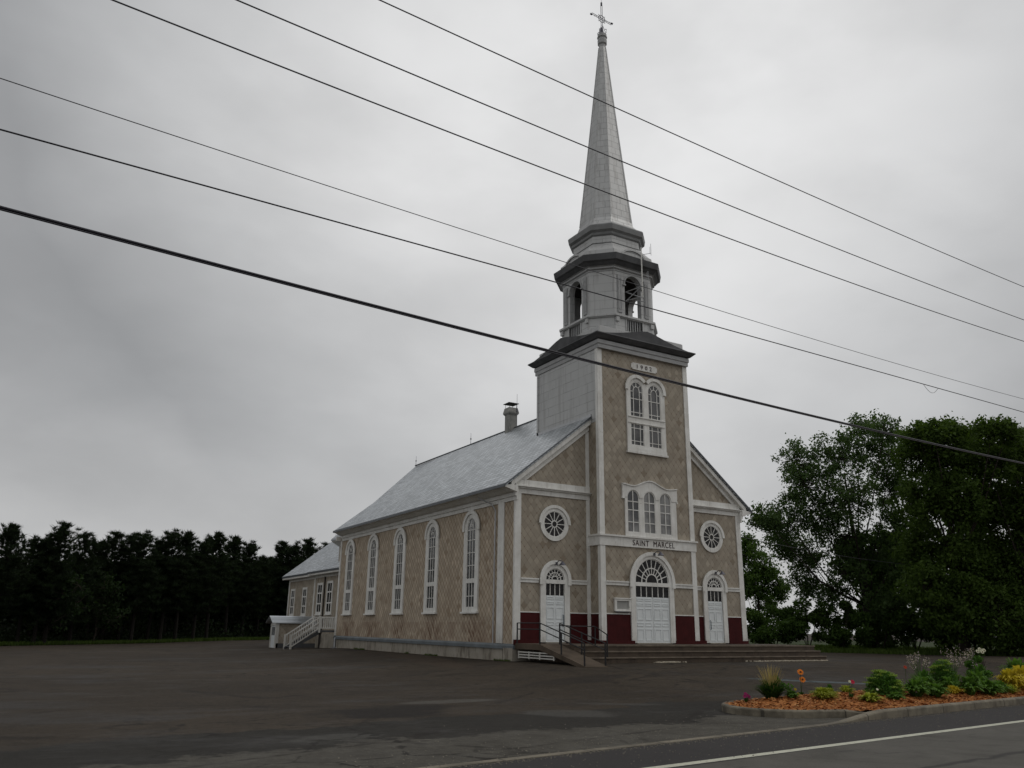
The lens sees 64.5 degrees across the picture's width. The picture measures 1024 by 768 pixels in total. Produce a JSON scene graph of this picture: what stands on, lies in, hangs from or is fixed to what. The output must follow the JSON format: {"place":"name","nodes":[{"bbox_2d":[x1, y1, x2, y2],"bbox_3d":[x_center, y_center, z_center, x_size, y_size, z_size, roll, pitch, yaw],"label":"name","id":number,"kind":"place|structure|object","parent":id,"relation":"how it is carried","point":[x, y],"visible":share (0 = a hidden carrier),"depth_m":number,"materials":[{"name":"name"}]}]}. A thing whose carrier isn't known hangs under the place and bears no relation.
{"place":"outdoors","nodes":[
{"label":"outdoors","id":0,"kind":"place"},
{"bbox_2d":[0,129,1022,411],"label":"overhead cable","id":1,"kind":"object","parent":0,"point":[430,247],"visible":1,"depth_m":14.15,"materials":[{"name":"rubber"}]},
{"bbox_2d":[0,78,1022,398],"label":"overhead cable","id":2,"kind":"object","parent":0,"point":[416,214],"visible":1,"depth_m":14.27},
{"bbox_2d":[0,634,1023,767],"bbox_3d":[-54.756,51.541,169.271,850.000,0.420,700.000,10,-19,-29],"label":"ground","id":3,"kind":"structure","parent":0,"point":[235,704],"depth_m":18.47,"materials":[{"name":"asphalt"}]},
{"bbox_2d":[0,636,269,645],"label":"grass","id":4,"kind":"structure","parent":3,"relation":"on","point":[49,642],"depth_m":66.19,"materials":[{"name":"plant"}]},
{"bbox_2d":[266,616,316,647],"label":"entry shed","id":5,"kind":"structure","parent":3,"relation":"on","point":[281,626],"depth_m":57.19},
{"bbox_2d":[270,625,275,647],"bbox_3d":[-16.790,17.759,57.052,0.034,1.500,0.920,10,-19,-29],"label":"door","id":6,"kind":"structure","parent":5,"relation":"in","point":[273,627],"depth_m":57.05,"materials":[{"name":"paint"}]},
{"bbox_2d":[283,616,334,648],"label":"side stairs","id":7,"kind":"structure","parent":3,"relation":"on","point":[293,643],"depth_m":51.80,"materials":[{"name":"white wood"}]},
{"bbox_2d":[282,2,752,661],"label":"church","id":8,"kind":"structure","parent":3,"relation":"on","point":[602,484],"depth_m":39.32,"materials":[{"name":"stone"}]},
{"bbox_2d":[289,589,295,615],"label":"window","id":9,"kind":"structure","parent":8,"relation":"in","point":[292,598],"depth_m":64.39,"materials":[{"name":"white paint"}]},
{"bbox_2d":[300,587,307,615],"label":"window","id":10,"kind":"structure","parent":8,"relation":"in","point":[305,589],"depth_m":61.78,"materials":[{"name":"white paint"}]},
{"bbox_2d":[314,583,323,614],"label":"window","id":11,"kind":"structure","parent":8,"relation":"in","point":[319,597],"depth_m":58.46,"materials":[{"name":"white paint"}]},
{"bbox_2d":[324,580,333,614],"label":"window","id":12,"kind":"structure","parent":8,"relation":"in","point":[329,594],"depth_m":56.65,"materials":[{"name":"white paint"}]},
{"bbox_2d":[341,539,355,614],"bbox_3d":[-10.315,12.174,51.267,0.148,4.690,1.660,10,-19,-29],"label":"window","id":13,"kind":"structure","parent":8,"relation":"in","point":[350,550],"depth_m":51.23,"materials":[{"name":"white paint"}]},
{"bbox_2d":[363,534,378,614],"bbox_3d":[-8.295,11.219,47.986,0.148,4.690,1.660,10,-19,-29],"label":"window","id":14,"kind":"structure","parent":8,"relation":"in","point":[373,544],"depth_m":47.93,"materials":[{"name":"white paint"}]},
{"bbox_2d":[389,527,406,614],"bbox_3d":[-6.239,10.247,44.647,0.148,4.690,1.660,10,-19,-29],"label":"window","id":15,"kind":"structure","parent":8,"relation":"in","point":[400,538],"depth_m":44.59,"materials":[{"name":"white paint"}]},
{"bbox_2d":[421,520,439,613],"bbox_3d":[-4.112,9.241,41.192,0.148,4.690,1.660,10,-19,-29],"label":"window","id":16,"kind":"structure","parent":8,"relation":"in","point":[432,532],"depth_m":41.14,"materials":[{"name":"white paint"}]},
{"bbox_2d":[460,510,479,613],"bbox_3d":[-1.929,8.209,37.647,0.148,4.690,1.660,10,-19,-29],"label":"window","id":17,"kind":"structure","parent":8,"relation":"in","point":[471,523],"depth_m":37.60,"materials":[{"name":"white paint"}]},
{"bbox_2d":[539,505,570,540],"bbox_3d":[1.883,6.130,35.792,1.660,1.570,0.115,10,-19,-29],"label":"round window","id":18,"kind":"structure","parent":8,"relation":"in","point":[554,521],"depth_m":35.80,"materials":[{"name":"white paint"}]},
{"bbox_2d":[613,598,631,612],"bbox_3d":[4.857,9.696,35.584,0.940,0.620,0.132,10,-19,-29],"label":"notice board","id":19,"kind":"object","parent":8,"relation":"attached to","point":[622,605],"visible":1,"depth_m":35.57,"materials":[{"name":"white paint"}]},
{"bbox_2d":[626,244,650,301],"bbox_3d":[6.452,-5.670,41.334,1.307,3.320,0.650,10,-19,-29],"label":"antenna mast","id":20,"kind":"object","parent":8,"relation":"attached to","point":[641,279],"visible":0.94,"depth_m":40.88,"materials":[{"name":"metal"}]},
{"bbox_2d":[625,375,668,457],"bbox_3d":[6.449,1.511,38.957,2.510,3.860,0.148,10,-19,-29],"label":"twin window","id":21,"kind":"structure","parent":8,"relation":"in","point":[645,403],"depth_m":38.95,"materials":[{"name":"white paint"}]},
{"bbox_2d":[621,481,677,539],"bbox_3d":[6.443,5.813,37.713,3.310,2.633,0.128,10,-19,-29],"label":"triple window","id":22,"kind":"structure","parent":8,"relation":"in","point":[650,508],"depth_m":37.71,"materials":[{"name":"white paint"}]},
{"bbox_2d":[699,520,724,552],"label":"round window","id":23,"kind":"structure","parent":8,"relation":"in","point":[711,534],"depth_m":40.34,"materials":[{"name":"white paint"}]},
{"bbox_2d":[515,643,607,667],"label":"wheelchair ramp","id":24,"kind":"structure","parent":3,"relation":"on","point":[547,652],"depth_m":31.35,"materials":[{"name":"concrete"}]},
{"bbox_2d":[516,622,584,665],"bbox_3d":[1.415,10.055,31.321,0.044,1.627,4.774,10,-19,-29],"label":"railing","id":25,"kind":"object","parent":24,"relation":"attached to","point":[561,633],"visible":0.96,"depth_m":31.28,"materials":[{"name":"black metal"}]},
{"bbox_2d":[559,623,605,665],"bbox_3d":[2.664,9.995,31.061,0.044,1.626,3.044,10,-19,-29],"label":"railing","id":26,"kind":"object","parent":24,"relation":"attached to","point":[581,639],"visible":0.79,"depth_m":31.03,"materials":[{"name":"black metal"}]},
{"bbox_2d":[541,643,826,663],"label":"front steps","id":27,"kind":"structure","parent":3,"relation":"on","point":[634,653],"depth_m":34.20,"materials":[{"name":"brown concrete"}]},
{"bbox_2d":[560,625,607,660],"bbox_3d":[2.849,10.199,31.993,1.899,1.319,0.712,-1,-17,6],"label":"railing","id":28,"kind":"object","parent":27,"relation":"on","point":[595,627],"visible":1,"depth_m":31.97,"materials":[{"name":"black metal"}]},
{"bbox_2d":[418,696,1023,767],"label":"kerb","id":29,"kind":"structure","parent":3,"relation":"on","point":[920,710],"depth_m":16.64,"materials":[{"name":"concrete"}]},
{"bbox_2d":[721,696,864,717],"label":"kerb","id":30,"kind":"structure","parent":3,"relation":"on","point":[781,713],"depth_m":16.78,"materials":[{"name":"concrete"}]},
{"bbox_2d":[727,687,1023,710],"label":"mulch","id":31,"kind":"object","parent":3,"relation":"on","point":[843,700],"visible":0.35,"depth_m":18.05,"materials":[{"name":"brown wood"}]},
{"bbox_2d":[797,669,805,694],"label":"orange daisy","id":32,"kind":"object","parent":31,"relation":"on","point":[800,673],"visible":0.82,"depth_m":19.35,"materials":[{"name":"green plant"}]},
{"bbox_2d":[810,687,837,698],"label":"cushion plant","id":33,"kind":"object","parent":31,"relation":"on","point":[821,692],"visible":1,"depth_m":18.02,"materials":[{"name":"green plant"}]},
{"bbox_2d":[853,692,885,701],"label":"hosta","id":34,"kind":"object","parent":31,"relation":"on","point":[871,697],"visible":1,"depth_m":18.04,"materials":[{"name":"green plant"}]},
{"bbox_2d":[860,669,906,695],"bbox_3d":[8.909,7.171,19.452,1.058,0.636,0.963,10,-19,-29],"label":"sedum","id":35,"kind":"object","parent":31,"relation":"on","point":[885,683],"visible":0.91,"depth_m":19.30,"materials":[{"name":"green plant"}]},
{"bbox_2d":[885,692,905,699],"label":"green tuft","id":36,"kind":"object","parent":31,"relation":"on","point":[896,695],"visible":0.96,"depth_m":18.68,"materials":[{"name":"green plant"}]},
{"bbox_2d":[901,679,936,696],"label":"hosta","id":37,"kind":"object","parent":31,"relation":"on","point":[913,686],"visible":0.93,"depth_m":19.43,"materials":[{"name":"green plant"}]},
{"bbox_2d":[906,654,932,678],"bbox_3d":[10.740,7.579,21.461,0.822,0.976,0.745,10,-19,-29],"label":"gaura","id":38,"kind":"object","parent":31,"relation":"on","point":[913,662],"visible":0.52,"depth_m":21.46,"materials":[{"name":"white plant"}]},
{"bbox_2d":[905,676,933,688],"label":"hosta","id":39,"kind":"object","parent":31,"relation":"on","point":[923,679],"visible":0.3,"depth_m":20.55,"materials":[{"name":"green plant"}]},
{"bbox_2d":[909,669,936,683],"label":"leafy plant","id":40,"kind":"object","parent":31,"relation":"on","point":[923,673],"visible":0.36,"depth_m":20.91,"materials":[{"name":"green plant"}]},
{"bbox_2d":[926,682,949,696],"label":"hosta","id":41,"kind":"object","parent":31,"relation":"on","point":[939,691],"visible":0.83,"depth_m":19.73,"materials":[{"name":"green plant"}]},
{"bbox_2d":[927,659,961,690],"bbox_3d":[11.382,7.708,21.487,0.928,0.833,0.906,-4,-17,17],"label":"sedum","id":42,"kind":"object","parent":31,"relation":"on","point":[938,672],"visible":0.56,"depth_m":21.42,"materials":[{"name":"green plant"}]},
{"bbox_2d":[935,676,959,690],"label":"hosta","id":43,"kind":"object","parent":31,"relation":"on","point":[946,682],"visible":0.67,"depth_m":20.92,"materials":[{"name":"green plant"}]},
{"bbox_2d":[940,647,963,681],"bbox_3d":[12.232,7.804,22.480,0.668,1.170,0.625,10,-19,-29],"label":"gaura","id":44,"kind":"object","parent":31,"relation":"on","point":[955,661],"visible":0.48,"depth_m":22.48,"materials":[{"name":"white plant"}]},
{"bbox_2d":[945,685,962,693],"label":"golden plant","id":45,"kind":"object","parent":31,"relation":"on","point":[953,689],"visible":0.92,"depth_m":20.52,"materials":[{"name":"yellow plant"}]},
{"bbox_2d":[961,648,977,675],"bbox_3d":[13.132,8.089,23.239,0.766,1.086,0.635,10,-19,-29],"label":"gaura","id":46,"kind":"object","parent":31,"relation":"on","point":[971,659],"visible":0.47,"depth_m":23.26,"materials":[{"name":"white plant"}]},
{"bbox_2d":[954,676,986,694],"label":"hosta","id":47,"kind":"object","parent":31,"relation":"on","point":[969,686],"visible":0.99,"depth_m":20.74,"materials":[{"name":"green plant"}]},
{"bbox_2d":[960,670,989,682],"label":"hosta","id":48,"kind":"object","parent":31,"relation":"on","point":[977,675],"visible":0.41,"depth_m":21.80,"materials":[{"name":"green plant"}]},
{"bbox_2d":[963,655,992,676],"bbox_3d":[13.322,8.257,23.303,0.945,0.900,0.605,10,-19,-29],"label":"dark bush","id":49,"kind":"object","parent":31,"relation":"on","point":[977,659],"visible":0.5,"depth_m":23.16,"materials":[{"name":"green plant"}]},
{"bbox_2d":[968,664,996,679],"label":"leafy plant","id":50,"kind":"object","parent":31,"relation":"on","point":[980,667],"visible":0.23,"depth_m":22.33,"materials":[{"name":"green plant"}]},
{"bbox_2d":[978,679,1008,694],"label":"hosta","id":51,"kind":"object","parent":31,"relation":"on","point":[992,687],"visible":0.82,"depth_m":21.00,"materials":[{"name":"green plant"}]},
{"bbox_2d":[993,680,1013,692],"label":"hosta","id":52,"kind":"object","parent":31,"relation":"on","point":[1000,682],"visible":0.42,"depth_m":21.66,"materials":[{"name":"green plant"}]},
{"bbox_2d":[992,668,1023,689],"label":"golden plant","id":53,"kind":"object","parent":31,"relation":"on","point":[1008,676],"visible":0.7,"depth_m":22.25,"materials":[{"name":"yellow plant"}]},
{"bbox_2d":[997,657,1023,673],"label":"leafy plant","id":54,"kind":"object","parent":31,"relation":"on","point":[1015,661],"visible":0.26,"depth_m":24.04,"materials":[{"name":"green plant"}]},
{"bbox_2d":[999,665,1023,688],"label":"golden plant","id":55,"kind":"object","parent":31,"relation":"on","point":[1020,671],"visible":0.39,"depth_m":22.88,"materials":[{"name":"yellow plant"}]},
{"bbox_2d":[748,640,1018,655],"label":"verge","id":56,"kind":"structure","parent":3,"relation":"on","point":[929,644],"depth_m":97.16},
{"bbox_2d":[746,607,768,643],"bbox_3d":[17.135,18.655,63.234,5.598,3.878,4.072,10,-19,-29],"label":"shrub","id":57,"kind":"object","parent":56,"relation":"on","point":[749,631],"visible":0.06,"depth_m":63.07,"materials":[{"name":"green plant"}]},
{"bbox_2d":[741,531,791,611],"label":"tree","id":58,"kind":"object","parent":56,"relation":"on","point":[765,574],"visible":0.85,"depth_m":76.40,"materials":[{"name":"green plant"}]},
{"bbox_2d":[746,604,798,643],"bbox_3d":[19.792,18.430,61.574,4.236,3.429,5.256,-12,-21,37],"label":"shrub","id":59,"kind":"object","parent":56,"relation":"on","point":[759,622],"visible":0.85,"depth_m":61.09,"materials":[{"name":"green plant"}]},
{"bbox_2d":[776,597,838,644],"bbox_3d":[22.139,18.082,61.342,4.803,4.024,4.056,1,-17,1],"label":"shrub","id":60,"kind":"object","parent":56,"relation":"on","point":[801,626],"visible":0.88,"depth_m":60.52,"materials":[{"name":"green plant"}]},
{"bbox_2d":[742,408,922,647],"bbox_3d":[25.530,11.293,63.116,13.607,18.471,13.542,-6,-18,22],"label":"ash tree","id":61,"kind":"object","parent":56,"relation":"on","point":[843,500],"visible":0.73,"depth_m":61.72,"materials":[{"name":"green plant"}]},
{"bbox_2d":[813,600,874,647],"bbox_3d":[24.924,18.071,60.659,4.362,3.729,4.467,10,-19,-29],"label":"shrub","id":62,"kind":"object","parent":56,"relation":"on","point":[845,631],"visible":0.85,"depth_m":60.37,"materials":[{"name":"green plant"}]},
{"bbox_2d":[826,525,903,644],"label":"broadleaf tree","id":63,"kind":"object","parent":56,"relation":"on","point":[878,577],"visible":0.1,"depth_m":66.28,"materials":[{"name":"green plant"}]},
{"bbox_2d":[846,612,917,648],"bbox_3d":[27.248,18.348,60.056,4.644,2.917,4.423,-1,-17,5],"label":"shrub","id":64,"kind":"object","parent":56,"relation":"on","point":[875,634],"visible":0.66,"depth_m":59.06,"materials":[{"name":"green plant"}]},
{"bbox_2d":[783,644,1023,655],"bbox_3d":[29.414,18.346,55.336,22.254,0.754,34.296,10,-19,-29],"label":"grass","id":65,"kind":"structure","parent":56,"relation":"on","point":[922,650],"depth_m":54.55,"materials":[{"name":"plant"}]},
{"bbox_2d":[876,607,952,649],"bbox_3d":[29.409,17.966,59.208,5.029,3.241,3.814,-1,-17,5],"label":"shrub","id":66,"kind":"object","parent":56,"relation":"on","point":[895,633],"visible":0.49,"depth_m":58.48,"materials":[{"name":"green plant"}]},
{"bbox_2d":[879,411,1023,655],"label":"maple tree","id":67,"kind":"object","parent":56,"relation":"on","point":[931,588],"visible":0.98,"depth_m":52.42,"materials":[{"name":"green plant"}]},
{"bbox_2d":[920,624,993,650],"bbox_3d":[31.452,17.218,57.248,4.453,3.583,5.624,10,-19,-29],"label":"shrub","id":68,"kind":"object","parent":56,"relation":"on","point":[929,638],"visible":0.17,"depth_m":56.88,"materials":[{"name":"green plant"}]},
{"bbox_2d":[941,489,1023,649],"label":"broadleaf tree","id":69,"kind":"object","parent":56,"relation":"on","point":[977,526],"visible":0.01,"depth_m":63.56,"materials":[{"name":"green plant"}]},
{"bbox_2d":[952,421,1023,636],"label":"maple tree","id":70,"kind":"object","parent":56,"relation":"on","point":[1008,570],"visible":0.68,"depth_m":53.27,"materials":[{"name":"green plant"}]},
{"bbox_2d":[995,596,1023,652],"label":"shrub","id":71,"kind":"object","parent":56,"relation":"on","point":[1017,638],"visible":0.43,"depth_m":50.09,"materials":[{"name":"green plant"}]},
{"bbox_2d":[0,205,1023,463],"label":"overhead cable","id":72,"kind":"object","parent":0,"point":[112,237],"visible":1,"depth_m":13.79,"materials":[{"name":"rubber"}]},
{"bbox_2d":[0,0,1023,634],"label":"sky","id":73,"kind":"structure","parent":0,"point":[141,389],"materials":[{"name":"grey"}]},
{"bbox_2d":[111,0,1023,341],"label":"overhead cable","id":74,"kind":"object","parent":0,"point":[501,152],"visible":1,"depth_m":15.71,"materials":[{"name":"rubber"}]},
{"bbox_2d":[340,648,798,663],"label":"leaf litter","id":75,"kind":"object","parent":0,"point":[602,663],"visible":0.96,"depth_m":35.17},
{"bbox_2d":[236,0,1023,319],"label":"overhead cable","id":76,"kind":"object","parent":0,"point":[572,140],"visible":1,"depth_m":17.19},
{"bbox_2d":[379,0,1023,286],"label":"overhead cable","id":77,"kind":"object","parent":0,"point":[662,128],"visible":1,"depth_m":19.31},
{"bbox_2d":[450,705,1023,767],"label":"road","id":78,"kind":"structure","parent":0,"point":[998,746],"depth_m":12.21,"materials":[{"name":"asphalt"}]},
{"bbox_2d":[331,704,1023,767],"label":"gravel","id":79,"kind":"structure","parent":78,"relation":"on","point":[1010,706],"depth_m":13.06,"materials":[{"name":"gravel"}]},
{"bbox_2d":[645,720,1023,767],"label":"road marking","id":80,"kind":"object","parent":78,"relation":"on","point":[761,754],"visible":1,"depth_m":12.49,"materials":[{"name":"paint"}]},
{"bbox_2d":[653,660,827,662],"bbox_3d":[10.114,11.933,34.933,10.349,0.065,0.137,10,-19,-29],"label":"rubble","id":81,"kind":"object","parent":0,"point":[750,661],"visible":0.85,"depth_m":35.61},
{"bbox_2d":[749,665,791,699],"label":"ornamental grass","id":82,"kind":"object","parent":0,"point":[771,687],"depth_m":18.20,"materials":[{"name":"plant"}]},
{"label":"verge","id":83,"kind":"structure","parent":0,"visible":0},
{"bbox_2d":[0,521,37,626],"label":"pine tree","id":84,"kind":"object","parent":83,"relation":"on","point":[10,535],"visible":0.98,"depth_m":56.74,"materials":[{"name":"green plant"}]},
{"bbox_2d":[0,533,48,641],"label":"pine tree","id":85,"kind":"object","parent":83,"relation":"on","point":[35,545],"visible":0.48,"depth_m":58.85,"materials":[{"name":"green plant"}]},
{"bbox_2d":[9,534,70,643],"bbox_3d":[-34.515,15.000,59.519,4.579,8.220,3.718,-4,-17,17],"label":"pine tree","id":86,"kind":"object","parent":83,"relation":"on","point":[49,541],"visible":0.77,"depth_m":59.14,"materials":[{"name":"green plant"}]},
{"bbox_2d":[11,520,88,643],"bbox_3d":[-33.645,14.682,60.168,5.110,9.272,4.476,1,-17,-1],"label":"pine tree","id":87,"kind":"object","parent":83,"relation":"on","point":[61,534],"visible":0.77,"depth_m":59.80,"materials":[{"name":"green plant"}]},
{"bbox_2d":[30,570,97,633],"bbox_3d":[-33.334,16.334,59.937,5.005,5.981,4.107,10,-19,-29],"label":"sapling","id":88,"kind":"object","parent":83,"relation":"on","point":[73,607],"visible":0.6,"depth_m":59.72,"materials":[{"name":"green plant"}]},
{"bbox_2d":[51,530,108,641],"bbox_3d":[-34.108,15.994,63.945,4.296,8.900,4.905,7,-18,-20],"label":"pine tree","id":89,"kind":"object","parent":83,"relation":"on","point":[85,542],"visible":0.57,"depth_m":63.83,"materials":[{"name":"green plant"}]},
{"bbox_2d":[79,541,121,640],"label":"pine tree","id":90,"kind":"object","parent":83,"relation":"on","point":[100,554],"visible":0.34,"depth_m":67.74,"materials":[{"name":"green plant"}]},
{"bbox_2d":[82,529,133,639],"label":"pine tree","id":91,"kind":"object","parent":83,"relation":"on","point":[114,542],"visible":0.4,"depth_m":68.62,"materials":[{"name":"green plant"}]},
{"bbox_2d":[86,571,135,640],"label":"sapling","id":92,"kind":"object","parent":83,"relation":"on","point":[101,610],"visible":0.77,"depth_m":65.06,"materials":[{"name":"green plant"}]},
{"bbox_2d":[109,532,148,639],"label":"pine tree","id":93,"kind":"object","parent":83,"relation":"on","point":[129,544],"visible":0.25,"depth_m":69.50,"materials":[{"name":"green plant"}]},
{"bbox_2d":[111,529,168,640],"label":"pine tree","id":94,"kind":"object","parent":83,"relation":"on","point":[139,564],"visible":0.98,"depth_m":68.66,"materials":[{"name":"green plant"}]},
{"bbox_2d":[0,567,284,641],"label":"undergrowth","id":95,"kind":"object","parent":83,"relation":"on","point":[8,630],"visible":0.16,"depth_m":73.39,"materials":[{"name":"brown plant"}]},
{"bbox_2d":[131,539,185,639],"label":"pine tree","id":96,"kind":"object","parent":83,"relation":"on","point":[158,542],"visible":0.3,"depth_m":71.79,"materials":[{"name":"green plant"}]},
{"bbox_2d":[149,573,182,635],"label":"pine tree","id":97,"kind":"object","parent":83,"relation":"on","point":[165,619],"visible":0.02,"depth_m":79.33,"materials":[{"name":"green plant"}]},
{"bbox_2d":[144,528,195,639],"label":"pine tree","id":98,"kind":"object","parent":83,"relation":"on","point":[173,538],"visible":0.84,"depth_m":72.04,"materials":[{"name":"green plant"}]},
{"bbox_2d":[160,530,210,638],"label":"pine tree","id":99,"kind":"object","parent":83,"relation":"on","point":[188,543],"visible":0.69,"depth_m":73.74,"materials":[{"name":"green plant"}]},
{"bbox_2d":[168,556,205,635],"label":"pine tree","id":100,"kind":"object","parent":83,"relation":"on","point":[189,617],"visible":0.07,"depth_m":81.14,"materials":[{"name":"green plant"}]},
{"bbox_2d":[176,537,228,638],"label":"pine tree","id":101,"kind":"object","parent":83,"relation":"on","point":[205,547],"visible":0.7,"depth_m":75.28,"materials":[{"name":"green plant"}]},
{"bbox_2d":[190,531,240,638],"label":"pine tree","id":102,"kind":"object","parent":83,"relation":"on","point":[218,539],"visible":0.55,"depth_m":77.98,"materials":[{"name":"green plant"}]},
{"bbox_2d":[212,557,241,631],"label":"pine tree","id":103,"kind":"object","parent":83,"relation":"on","point":[221,613],"visible":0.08,"depth_m":89.20,"materials":[{"name":"green plant"}]},
{"bbox_2d":[210,533,257,636],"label":"pine tree","id":104,"kind":"object","parent":83,"relation":"on","point":[234,546],"visible":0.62,"depth_m":84.31,"materials":[{"name":"green plant"}]},
{"bbox_2d":[228,540,273,635],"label":"pine tree","id":105,"kind":"object","parent":83,"relation":"on","point":[250,549],"visible":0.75,"depth_m":86.03,"materials":[{"name":"green plant"}]},
{"bbox_2d":[263,539,293,615],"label":"pine tree","id":106,"kind":"object","parent":83,"relation":"on","point":[282,545],"visible":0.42,"depth_m":91.90,"materials":[{"name":"green plant"}]},
{"bbox_2d":[270,541,307,613],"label":"pine tree","id":107,"kind":"object","parent":83,"relation":"on","point":[294,552],"visible":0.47,"depth_m":90.56,"materials":[{"name":"green plant"}]},
{"bbox_2d":[284,537,319,609],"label":"pine tree","id":108,"kind":"object","parent":83,"relation":"on","point":[310,549],"visible":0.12,"depth_m":94.43,"materials":[{"name":"green plant"}]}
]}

